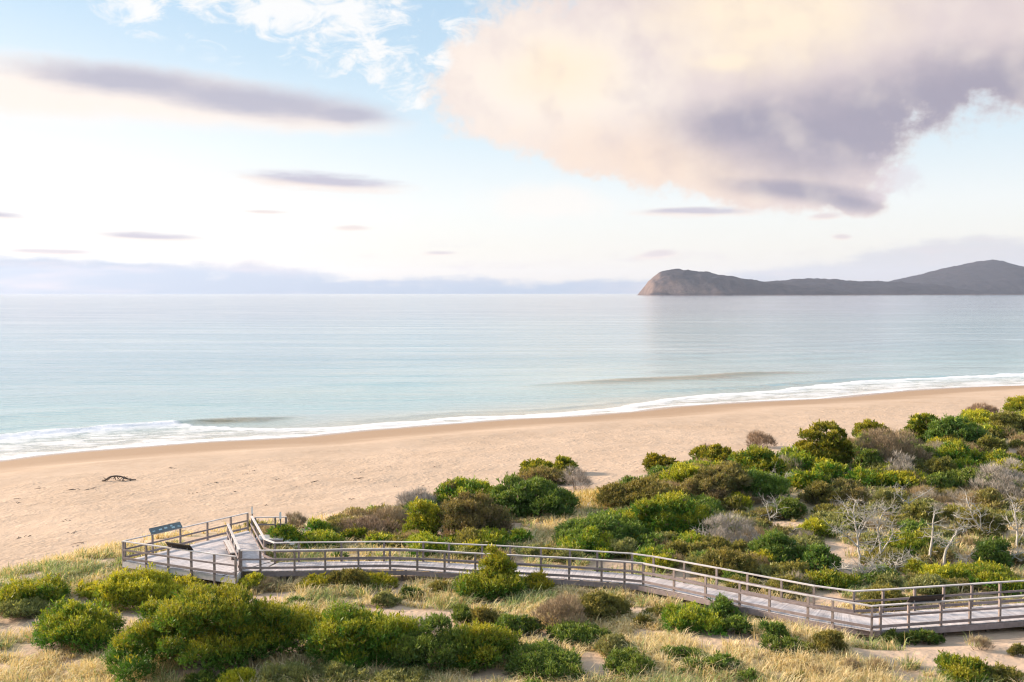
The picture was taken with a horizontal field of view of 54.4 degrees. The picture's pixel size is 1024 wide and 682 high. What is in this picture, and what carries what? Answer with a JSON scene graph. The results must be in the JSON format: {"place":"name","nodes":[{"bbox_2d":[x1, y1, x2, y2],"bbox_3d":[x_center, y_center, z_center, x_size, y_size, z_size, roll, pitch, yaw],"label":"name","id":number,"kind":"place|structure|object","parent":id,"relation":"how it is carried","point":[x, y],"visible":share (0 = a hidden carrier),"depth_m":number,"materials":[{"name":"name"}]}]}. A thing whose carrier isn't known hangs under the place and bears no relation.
{"place":"outdoors","nodes":[
{"label":"outdoors","id":0,"kind":"place"},
{"bbox_2d":[0,294,1023,459],"bbox_3d":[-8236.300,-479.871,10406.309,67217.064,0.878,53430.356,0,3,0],"label":"sea","id":1,"kind":"structure","parent":0,"point":[82,372],"depth_m":310.81,"materials":[{"name":"liquid"}]},
{"bbox_2d":[0,385,1023,681],"bbox_3d":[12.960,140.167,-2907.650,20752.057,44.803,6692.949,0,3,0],"label":"ground","id":2,"kind":"structure","parent":0,"point":[50,511],"depth_m":94.09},
{"bbox_2d":[0,594,53,618],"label":"sage shrub","id":3,"kind":"object","parent":2,"relation":"on","point":[22,607],"visible":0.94,"depth_m":47.39,"materials":[{"name":"green plant"}]},
{"bbox_2d":[0,573,71,611],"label":"wattle shrub","id":4,"kind":"object","parent":2,"relation":"on","point":[49,587],"visible":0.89,"depth_m":48.78,"materials":[{"name":"green plant"}]},
{"bbox_2d":[25,594,126,654],"bbox_3d":[-18.963,12.466,43.702,4.991,2.485,3.683,3,4,42],"label":"wattle shrub","id":5,"kind":"object","parent":2,"relation":"on","point":[62,621],"visible":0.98,"depth_m":42.90,"materials":[{"name":"green plant"}]},
{"bbox_2d":[72,579,108,601],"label":"wattle shrub","id":6,"kind":"object","parent":2,"relation":"on","point":[87,588],"visible":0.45,"depth_m":50.46,"materials":[{"name":"green plant"}]},
{"bbox_2d":[91,561,185,611],"bbox_3d":[-18.334,12.364,49.539,4.642,2.208,4.075,0,3,0],"label":"wattle shrub","id":7,"kind":"object","parent":2,"relation":"on","point":[132,589],"visible":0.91,"depth_m":48.80,"materials":[{"name":"green plant"}]},
{"bbox_2d":[123,531,273,583],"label":"viewing platform","id":8,"kind":"structure","parent":2,"relation":"on","point":[245,540],"depth_m":54.46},
{"bbox_2d":[122,540,236,584],"bbox_3d":[-17.757,11.882,52.778,7.823,1.802,0.236,1,3,24],"label":"timber railing","id":9,"kind":"object","parent":8,"relation":"on","point":[191,567],"visible":0.92,"depth_m":52.43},
{"bbox_2d":[124,512,248,560],"bbox_3d":[-18.729,11.459,57.945,0.172,1.452,8.532,2,3,35],"label":"timber railing","id":10,"kind":"object","parent":8,"relation":"on","point":[180,536],"visible":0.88,"depth_m":57.92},
{"bbox_2d":[99,576,328,681],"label":"wattle shrub","id":11,"kind":"object","parent":2,"relation":"on","point":[204,622],"visible":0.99,"depth_m":39.31,"materials":[{"name":"green plant"}]},
{"bbox_2d":[215,667,257,681],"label":"wattle shrub","id":12,"kind":"object","parent":2,"relation":"on","point":[232,675],"visible":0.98,"depth_m":37.53,"materials":[{"name":"green plant"}]},
{"bbox_2d":[266,522,304,546],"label":"wattle shrub","id":13,"kind":"object","parent":2,"relation":"on","point":[290,532],"visible":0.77,"depth_m":60.27,"materials":[{"name":"green plant"}]},
{"bbox_2d":[255,659,326,681],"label":"sage shrub","id":14,"kind":"object","parent":2,"relation":"on","point":[295,671],"visible":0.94,"depth_m":37.60,"materials":[{"name":"green plant"}]},
{"bbox_2d":[295,572,335,590],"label":"wattle shrub","id":15,"kind":"object","parent":2,"relation":"on","point":[321,579],"visible":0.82,"depth_m":51.26,"materials":[{"name":"green plant"}]},
{"bbox_2d":[292,528,345,548],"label":"wattle shrub","id":16,"kind":"object","parent":2,"relation":"on","point":[319,535],"visible":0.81,"depth_m":60.77,"materials":[{"name":"green plant"}]},
{"bbox_2d":[317,657,373,681],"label":"sage shrub","id":17,"kind":"object","parent":2,"relation":"on","point":[335,670],"visible":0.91,"depth_m":37.35,"materials":[{"name":"green plant"}]},
{"bbox_2d":[327,567,370,587],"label":"heath shrub","id":18,"kind":"object","parent":2,"relation":"on","point":[345,576],"visible":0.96,"depth_m":51.21,"materials":[{"name":"green plant"}]},
{"bbox_2d":[302,599,430,672],"bbox_3d":[-5.815,11.868,39.892,5.296,3.049,3.887,-1,3,-21],"label":"wattle shrub","id":19,"kind":"object","parent":2,"relation":"on","point":[354,635],"visible":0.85,"depth_m":38.99,"materials":[{"name":"green plant"}]},
{"bbox_2d":[336,513,400,532],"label":"dry shrub","id":20,"kind":"object","parent":2,"relation":"on","point":[373,522],"visible":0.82,"depth_m":64.13,"materials":[{"name":"brown plant"}]},
{"bbox_2d":[356,571,399,589],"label":"wattle shrub","id":21,"kind":"object","parent":2,"relation":"on","point":[377,578],"visible":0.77,"depth_m":51.55,"materials":[{"name":"green plant"}]},
{"bbox_2d":[367,588,402,607],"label":"sage shrub","id":22,"kind":"object","parent":2,"relation":"on","point":[384,598],"visible":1,"depth_m":48.37,"materials":[{"name":"green plant"}]},
{"bbox_2d":[372,503,408,525],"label":"dry shrub","id":23,"kind":"object","parent":2,"relation":"on","point":[394,512],"visible":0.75,"depth_m":66.23,"materials":[{"name":"brown plant"}]},
{"bbox_2d":[367,664,432,681],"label":"sage shrub","id":24,"kind":"object","parent":2,"relation":"on","point":[417,673],"visible":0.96,"depth_m":37.37,"materials":[{"name":"green plant"}]},
{"bbox_2d":[393,484,443,507],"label":"twiggy shrub","id":25,"kind":"object","parent":2,"relation":"on","point":[415,493],"visible":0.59,"depth_m":69.93,"materials":[{"name":"grey plant"}]},
{"bbox_2d":[402,496,443,535],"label":"wattle shrub","id":26,"kind":"object","parent":2,"relation":"on","point":[424,520],"visible":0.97,"depth_m":62.87,"materials":[{"name":"green plant"}]},
{"bbox_2d":[381,612,474,671],"bbox_3d":[-3.158,12.044,39.174,4.014,2.650,2.877,-1,3,-15],"label":"dark shrub","id":27,"kind":"object","parent":2,"relation":"on","point":[420,648],"visible":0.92,"depth_m":38.79,"materials":[{"name":"green plant"}]},
{"bbox_2d":[433,474,493,502],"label":"wattle shrub","id":28,"kind":"object","parent":2,"relation":"on","point":[473,485],"visible":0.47,"depth_m":70.73,"materials":[{"name":"green plant"}]},
{"bbox_2d":[449,603,480,625],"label":"dark shrub","id":29,"kind":"object","parent":2,"relation":"on","point":[461,612],"visible":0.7,"depth_m":44.91,"materials":[{"name":"green plant"}]},
{"bbox_2d":[438,488,516,539],"bbox_3d":[-2.477,10.996,62.814,5.319,3.104,4.057,-2,3,-36],"label":"heath shrub","id":30,"kind":"object","parent":2,"relation":"on","point":[464,510],"visible":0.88,"depth_m":62.04,"materials":[{"name":"green plant"}]},
{"bbox_2d":[440,617,524,674],"bbox_3d":[-1.248,12.123,39.939,3.519,2.375,3.698,0,3,0],"label":"wattle shrub","id":31,"kind":"object","parent":2,"relation":"on","point":[490,641],"visible":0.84,"depth_m":39.13,"materials":[{"name":"green plant"}]},
{"bbox_2d":[470,603,500,625],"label":"heath shrub","id":32,"kind":"object","parent":2,"relation":"on","point":[485,614],"visible":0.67,"depth_m":44.09,"materials":[{"name":"green plant"}]},
{"bbox_2d":[451,565,528,603],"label":"wattle shrub","id":33,"kind":"object","parent":2,"relation":"on","point":[479,583],"visible":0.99,"depth_m":49.19,"materials":[{"name":"green plant"}]},
{"bbox_2d":[476,543,517,577],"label":"wattle shrub","id":34,"kind":"object","parent":2,"relation":"on","point":[497,558],"visible":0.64,"depth_m":50.55,"materials":[{"name":"green plant"}]},
{"bbox_2d":[491,611,526,638],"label":"dark shrub","id":35,"kind":"object","parent":2,"relation":"on","point":[512,622],"visible":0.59,"depth_m":42.79,"materials":[{"name":"green plant"}]},
{"bbox_2d":[0,436,1023,681],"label":"grass","id":36,"kind":"structure","parent":2,"relation":"on","point":[92,666],"depth_m":44.31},
{"bbox_2d":[38,409,1023,681],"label":"undergrowth","id":37,"kind":"object","parent":2,"relation":"on","point":[654,541],"visible":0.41,"depth_m":60.27,"materials":[{"name":"green plant"}]},
{"bbox_2d":[486,471,581,519],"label":"dark shrub","id":38,"kind":"object","parent":2,"relation":"on","point":[522,497],"visible":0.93,"depth_m":66.74,"materials":[{"name":"green plant"}]},
{"bbox_2d":[522,566,555,595],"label":"wattle shrub","id":39,"kind":"object","parent":2,"relation":"on","point":[538,579],"visible":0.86,"depth_m":50.06,"materials":[{"name":"green plant"}]},
{"bbox_2d":[503,636,587,681],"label":"dark shrub","id":40,"kind":"object","parent":2,"relation":"on","point":[545,655],"visible":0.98,"depth_m":38.27,"materials":[{"name":"green plant"}]},
{"bbox_2d":[517,464,573,485],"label":"heath shrub","id":41,"kind":"object","parent":2,"relation":"on","point":[553,474],"visible":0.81,"depth_m":85.76,"materials":[{"name":"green plant"}]},
{"bbox_2d":[529,590,588,627],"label":"dry shrub","id":42,"kind":"object","parent":2,"relation":"on","point":[553,608],"visible":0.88,"depth_m":43.92,"materials":[{"name":"brown plant"}]},
{"bbox_2d":[559,465,593,489],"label":"twiggy shrub","id":43,"kind":"object","parent":2,"relation":"on","point":[582,477],"visible":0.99,"depth_m":82.18,"materials":[{"name":"grey plant"}]},
{"bbox_2d":[544,619,614,648],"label":"dark shrub","id":44,"kind":"object","parent":2,"relation":"on","point":[564,631],"visible":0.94,"depth_m":42.26,"materials":[{"name":"green plant"}]},
{"bbox_2d":[564,588,634,621],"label":"heath shrub","id":45,"kind":"object","parent":2,"relation":"on","point":[596,603],"visible":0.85,"depth_m":45.38,"materials":[{"name":"green plant"}]},
{"bbox_2d":[550,509,652,547],"bbox_3d":[5.694,11.590,60.764,6.923,2.367,4.769,-1,3,-15],"label":"dark shrub","id":46,"kind":"object","parent":2,"relation":"on","point":[613,524],"visible":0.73,"depth_m":60.21,"materials":[{"name":"green plant"}]},
{"bbox_2d":[592,632,633,658],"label":"sage shrub","id":47,"kind":"object","parent":2,"relation":"on","point":[605,643],"visible":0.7,"depth_m":40.41,"materials":[{"name":"green plant"}]},
{"bbox_2d":[602,644,658,681],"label":"dark shrub","id":48,"kind":"object","parent":2,"relation":"on","point":[625,659],"visible":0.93,"depth_m":38.11,"materials":[{"name":"green plant"}]},
{"bbox_2d":[260,561,1023,638],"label":"boardwalk","id":49,"kind":"structure","parent":2,"relation":"on","point":[964,626],"depth_m":47.69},
{"bbox_2d":[240,548,1023,638],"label":"timber railing","id":50,"kind":"object","parent":49,"relation":"on","point":[940,622],"visible":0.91,"depth_m":48.20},
{"bbox_2d":[250,516,1023,612],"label":"timber railing","id":51,"kind":"object","parent":49,"relation":"on","point":[914,607],"visible":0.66,"depth_m":48.74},
{"bbox_2d":[595,475,691,508],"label":"heath shrub","id":52,"kind":"object","parent":2,"relation":"on","point":[612,493],"visible":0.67,"depth_m":68.83,"materials":[{"name":"green plant"}]},
{"bbox_2d":[641,452,680,471],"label":"banksia bush","id":53,"kind":"object","parent":2,"relation":"on","point":[654,459],"visible":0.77,"depth_m":90.64,"materials":[{"name":"green plant"}]},
{"bbox_2d":[617,489,718,534],"bbox_3d":[9.832,10.938,62.718,6.395,3.118,5.613,-3,4,-43],"label":"wattle shrub","id":54,"kind":"object","parent":2,"relation":"on","point":[675,506],"visible":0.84,"depth_m":61.85,"materials":[{"name":"green plant"}]},
{"bbox_2d":[659,460,705,482],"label":"wattle shrub","id":55,"kind":"object","parent":2,"relation":"on","point":[681,471],"visible":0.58,"depth_m":74.37,"materials":[{"name":"green plant"}]},
{"bbox_2d":[658,643,707,660],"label":"dark shrub","id":56,"kind":"object","parent":2,"relation":"on","point":[683,650],"visible":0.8,"depth_m":39.49,"materials":[{"name":"green plant"}]},
{"bbox_2d":[658,600,727,636],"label":"wattle shrub","id":57,"kind":"object","parent":2,"relation":"on","point":[695,615],"visible":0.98,"depth_m":43.13,"materials":[{"name":"green plant"}]},
{"bbox_2d":[688,443,732,462],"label":"banksia bush","id":58,"kind":"object","parent":2,"relation":"on","point":[712,452],"visible":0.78,"depth_m":92.21,"materials":[{"name":"green plant"}]},
{"bbox_2d":[681,460,754,500],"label":"heath shrub","id":59,"kind":"object","parent":2,"relation":"on","point":[718,481],"visible":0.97,"depth_m":71.46,"materials":[{"name":"green plant"}]},
{"bbox_2d":[697,650,742,674],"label":"dark shrub","id":60,"kind":"object","parent":2,"relation":"on","point":[716,658],"visible":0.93,"depth_m":38.37,"materials":[{"name":"green plant"}]},
{"bbox_2d":[704,591,743,618],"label":"dark shrub","id":61,"kind":"object","parent":2,"relation":"on","point":[722,606],"visible":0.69,"depth_m":45.96,"materials":[{"name":"green plant"}]},
{"bbox_2d":[689,545,760,579],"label":"heath shrub","id":62,"kind":"object","parent":2,"relation":"on","point":[725,553],"visible":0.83,"depth_m":52.90,"materials":[{"name":"green plant"}]},
{"bbox_2d":[701,511,763,541],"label":"twiggy shrub","id":63,"kind":"object","parent":2,"relation":"on","point":[724,525],"visible":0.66,"depth_m":58.86,"materials":[{"name":"grey plant"}]},
{"bbox_2d":[712,613,753,634],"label":"dark shrub","id":64,"kind":"object","parent":2,"relation":"on","point":[736,623],"visible":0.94,"depth_m":42.75,"materials":[{"name":"green plant"}]},
{"bbox_2d":[727,444,786,471],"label":"wattle shrub","id":65,"kind":"object","parent":2,"relation":"on","point":[759,457],"visible":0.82,"depth_m":78.77,"materials":[{"name":"green plant"}]},
{"bbox_2d":[744,430,778,447],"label":"dry shrub","id":66,"kind":"object","parent":2,"relation":"on","point":[765,439],"visible":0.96,"depth_m":107.43,"materials":[{"name":"brown plant"}]},
{"bbox_2d":[736,465,791,500],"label":"dark shrub","id":67,"kind":"object","parent":2,"relation":"on","point":[764,483],"visible":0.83,"depth_m":71.72,"materials":[{"name":"green plant"}]},
{"bbox_2d":[758,619,790,638],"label":"dark shrub","id":68,"kind":"object","parent":2,"relation":"on","point":[776,628],"visible":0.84,"depth_m":41.55,"materials":[{"name":"green plant"}]},
{"bbox_2d":[743,528,810,563],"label":"dark shrub","id":69,"kind":"object","parent":2,"relation":"on","point":[774,542],"visible":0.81,"depth_m":55.36,"materials":[{"name":"green plant"}]},
{"bbox_2d":[758,633,814,657],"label":"dark shrub","id":70,"kind":"object","parent":2,"relation":"on","point":[791,643],"visible":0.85,"depth_m":40.03,"materials":[{"name":"green plant"}]},
{"bbox_2d":[769,494,806,520],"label":"dark shrub","id":71,"kind":"object","parent":2,"relation":"on","point":[796,509],"visible":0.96,"depth_m":67.37,"materials":[{"name":"green plant"}]},
{"bbox_2d":[764,571,812,598],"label":"heath shrub","id":72,"kind":"object","parent":2,"relation":"on","point":[773,583],"visible":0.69,"depth_m":49.72,"materials":[{"name":"green plant"}]},
{"bbox_2d":[775,444,826,470],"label":"wattle shrub","id":73,"kind":"object","parent":2,"relation":"on","point":[805,457],"visible":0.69,"depth_m":81.62,"materials":[{"name":"green plant"}]},
{"bbox_2d":[795,515,835,537],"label":"wattle shrub","id":74,"kind":"object","parent":2,"relation":"on","point":[816,526],"visible":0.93,"depth_m":61.92,"materials":[{"name":"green plant"}]},
{"bbox_2d":[800,542,843,571],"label":"dark shrub","id":75,"kind":"object","parent":2,"relation":"on","point":[820,555],"visible":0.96,"depth_m":53.67,"materials":[{"name":"green plant"}]},
{"bbox_2d":[793,418,855,464],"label":"banksia bush","id":76,"kind":"object","parent":2,"relation":"on","point":[834,444],"visible":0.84,"depth_m":82.57,"materials":[{"name":"green plant"}]},
{"bbox_2d":[798,628,850,655],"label":"heath shrub","id":77,"kind":"object","parent":2,"relation":"on","point":[826,639],"visible":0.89,"depth_m":39.76,"materials":[{"name":"green plant"}]},
{"bbox_2d":[801,479,849,505],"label":"heath shrub","id":78,"kind":"object","parent":2,"relation":"on","point":[823,490],"visible":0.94,"depth_m":70.93,"materials":[{"name":"green plant"}]},
{"bbox_2d":[802,565,862,592],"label":"wattle shrub","id":79,"kind":"object","parent":2,"relation":"on","point":[831,577],"visible":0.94,"depth_m":50.06,"materials":[{"name":"green plant"}]},
{"bbox_2d":[839,484,871,505],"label":"heath shrub","id":80,"kind":"object","parent":2,"relation":"on","point":[856,492],"visible":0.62,"depth_m":70.51,"materials":[{"name":"green plant"}]},
{"bbox_2d":[825,496,890,565],"bbox_3d":[18.975,10.579,54.822,3.839,4.388,2.166,0,3,0],"label":"dead tree","id":81,"kind":"object","parent":2,"relation":"on","point":[857,545],"visible":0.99,"depth_m":54.87,"materials":[{"name":"grey wood"}]},
{"bbox_2d":[829,544,887,576],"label":"shrub","id":82,"kind":"object","parent":2,"relation":"on","point":[867,567],"visible":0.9,"depth_m":51.31,"materials":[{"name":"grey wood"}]},
{"bbox_2d":[847,445,887,468],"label":"dark shrub","id":83,"kind":"object","parent":2,"relation":"on","point":[866,457],"visible":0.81,"depth_m":80.28,"materials":[{"name":"green plant"}]},
{"bbox_2d":[859,497,908,554],"bbox_3d":[20.526,10.508,55.031,3.020,4.399,1.655,0,3,0],"label":"dead tree","id":84,"kind":"object","parent":2,"relation":"on","point":[879,523],"visible":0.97,"depth_m":55.04,"materials":[{"name":"grey wood"}]},
{"bbox_2d":[866,485,903,509],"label":"sage shrub","id":85,"kind":"object","parent":2,"relation":"on","point":[886,494],"visible":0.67,"depth_m":68.76,"materials":[{"name":"green plant"}]},
{"bbox_2d":[853,425,934,465],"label":"dry shrub","id":86,"kind":"object","parent":2,"relation":"on","point":[881,437],"visible":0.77,"depth_m":82.12,"materials":[{"name":"brown plant"}]},
{"bbox_2d":[878,526,934,555],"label":"wattle shrub","id":87,"kind":"object","parent":2,"relation":"on","point":[913,542],"visible":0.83,"depth_m":56.95,"materials":[{"name":"green plant"}]},
{"bbox_2d":[900,499,941,524],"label":"heath shrub","id":88,"kind":"object","parent":2,"relation":"on","point":[916,510],"visible":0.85,"depth_m":65.45,"materials":[{"name":"green plant"}]},
{"bbox_2d":[903,412,940,442],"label":"banksia bush","id":89,"kind":"object","parent":2,"relation":"on","point":[917,422],"visible":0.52,"depth_m":91.67,"materials":[{"name":"green plant"}]},
{"bbox_2d":[908,627,946,645],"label":"dark shrub","id":90,"kind":"object","parent":2,"relation":"on","point":[932,636],"visible":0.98,"depth_m":42.93,"materials":[{"name":"green plant"}]},
{"bbox_2d":[917,561,957,579],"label":"wattle shrub","id":91,"kind":"object","parent":2,"relation":"on","point":[942,570],"visible":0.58,"depth_m":50.74,"materials":[{"name":"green plant"}]},
{"bbox_2d":[920,455,958,474],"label":"heath shrub","id":92,"kind":"object","parent":2,"relation":"on","point":[943,464],"visible":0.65,"depth_m":79.34,"materials":[{"name":"green plant"}]},
{"bbox_2d":[922,413,988,442],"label":"dark shrub","id":93,"kind":"object","parent":2,"relation":"on","point":[958,427],"visible":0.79,"depth_m":88.93,"materials":[{"name":"green plant"}]},
{"bbox_2d":[935,437,984,461],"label":"wattle shrub","id":94,"kind":"object","parent":2,"relation":"on","point":[958,448],"visible":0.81,"depth_m":83.53,"materials":[{"name":"green plant"}]},
{"bbox_2d":[933,648,993,681],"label":"wattle shrub","id":95,"kind":"object","parent":2,"relation":"on","point":[954,665],"visible":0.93,"depth_m":36.98,"materials":[{"name":"green plant"}]},
{"bbox_2d":[941,466,1002,488],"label":"dark shrub","id":96,"kind":"object","parent":2,"relation":"on","point":[961,477],"visible":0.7,"depth_m":76.09,"materials":[{"name":"green plant"}]},
{"bbox_2d":[960,408,996,424],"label":"wattle shrub","id":97,"kind":"object","parent":2,"relation":"on","point":[980,416],"visible":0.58,"depth_m":120.92,"materials":[{"name":"green plant"}]},
{"bbox_2d":[949,506,1010,538],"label":"heath shrub","id":98,"kind":"object","parent":2,"relation":"on","point":[996,521],"visible":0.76,"depth_m":61.04,"materials":[{"name":"green plant"}]},
{"bbox_2d":[944,557,1023,594],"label":"wattle shrub","id":99,"kind":"object","parent":2,"relation":"on","point":[988,571],"visible":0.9,"depth_m":49.89,"materials":[{"name":"green plant"}]},
{"bbox_2d":[970,486,1008,508],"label":"heath shrub","id":100,"kind":"object","parent":2,"relation":"on","point":[993,495],"visible":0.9,"depth_m":69.23,"materials":[{"name":"green plant"}]},
{"bbox_2d":[975,433,1009,452],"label":"heath shrub","id":101,"kind":"object","parent":2,"relation":"on","point":[989,442],"visible":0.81,"depth_m":86.06,"materials":[{"name":"green plant"}]},
{"bbox_2d":[971,534,1015,567],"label":"dark shrub","id":102,"kind":"object","parent":2,"relation":"on","point":[991,550],"visible":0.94,"depth_m":53.23,"materials":[{"name":"green plant"}]},
{"bbox_2d":[966,456,1023,498],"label":"twiggy shrub","id":103,"kind":"object","parent":2,"relation":"on","point":[1005,475],"visible":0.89,"depth_m":72.50,"materials":[{"name":"grey plant"}]},
{"bbox_2d":[984,659,1023,681],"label":"heath shrub","id":104,"kind":"object","parent":2,"relation":"on","point":[1001,672],"visible":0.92,"depth_m":36.85,"materials":[{"name":"green plant"}]},
{"bbox_2d":[987,410,1023,430],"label":"heath shrub","id":105,"kind":"object","parent":2,"relation":"on","point":[1008,417],"visible":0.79,"depth_m":93.77,"materials":[{"name":"green plant"}]},
{"bbox_2d":[0,0,1023,293],"label":"sky","id":106,"kind":"structure","parent":0,"point":[147,146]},
{"bbox_2d":[638,259,1023,294],"bbox_3d":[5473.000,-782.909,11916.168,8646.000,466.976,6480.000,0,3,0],"label":"hills","id":107,"kind":"structure","parent":0,"point":[992,277],"depth_m":10578.58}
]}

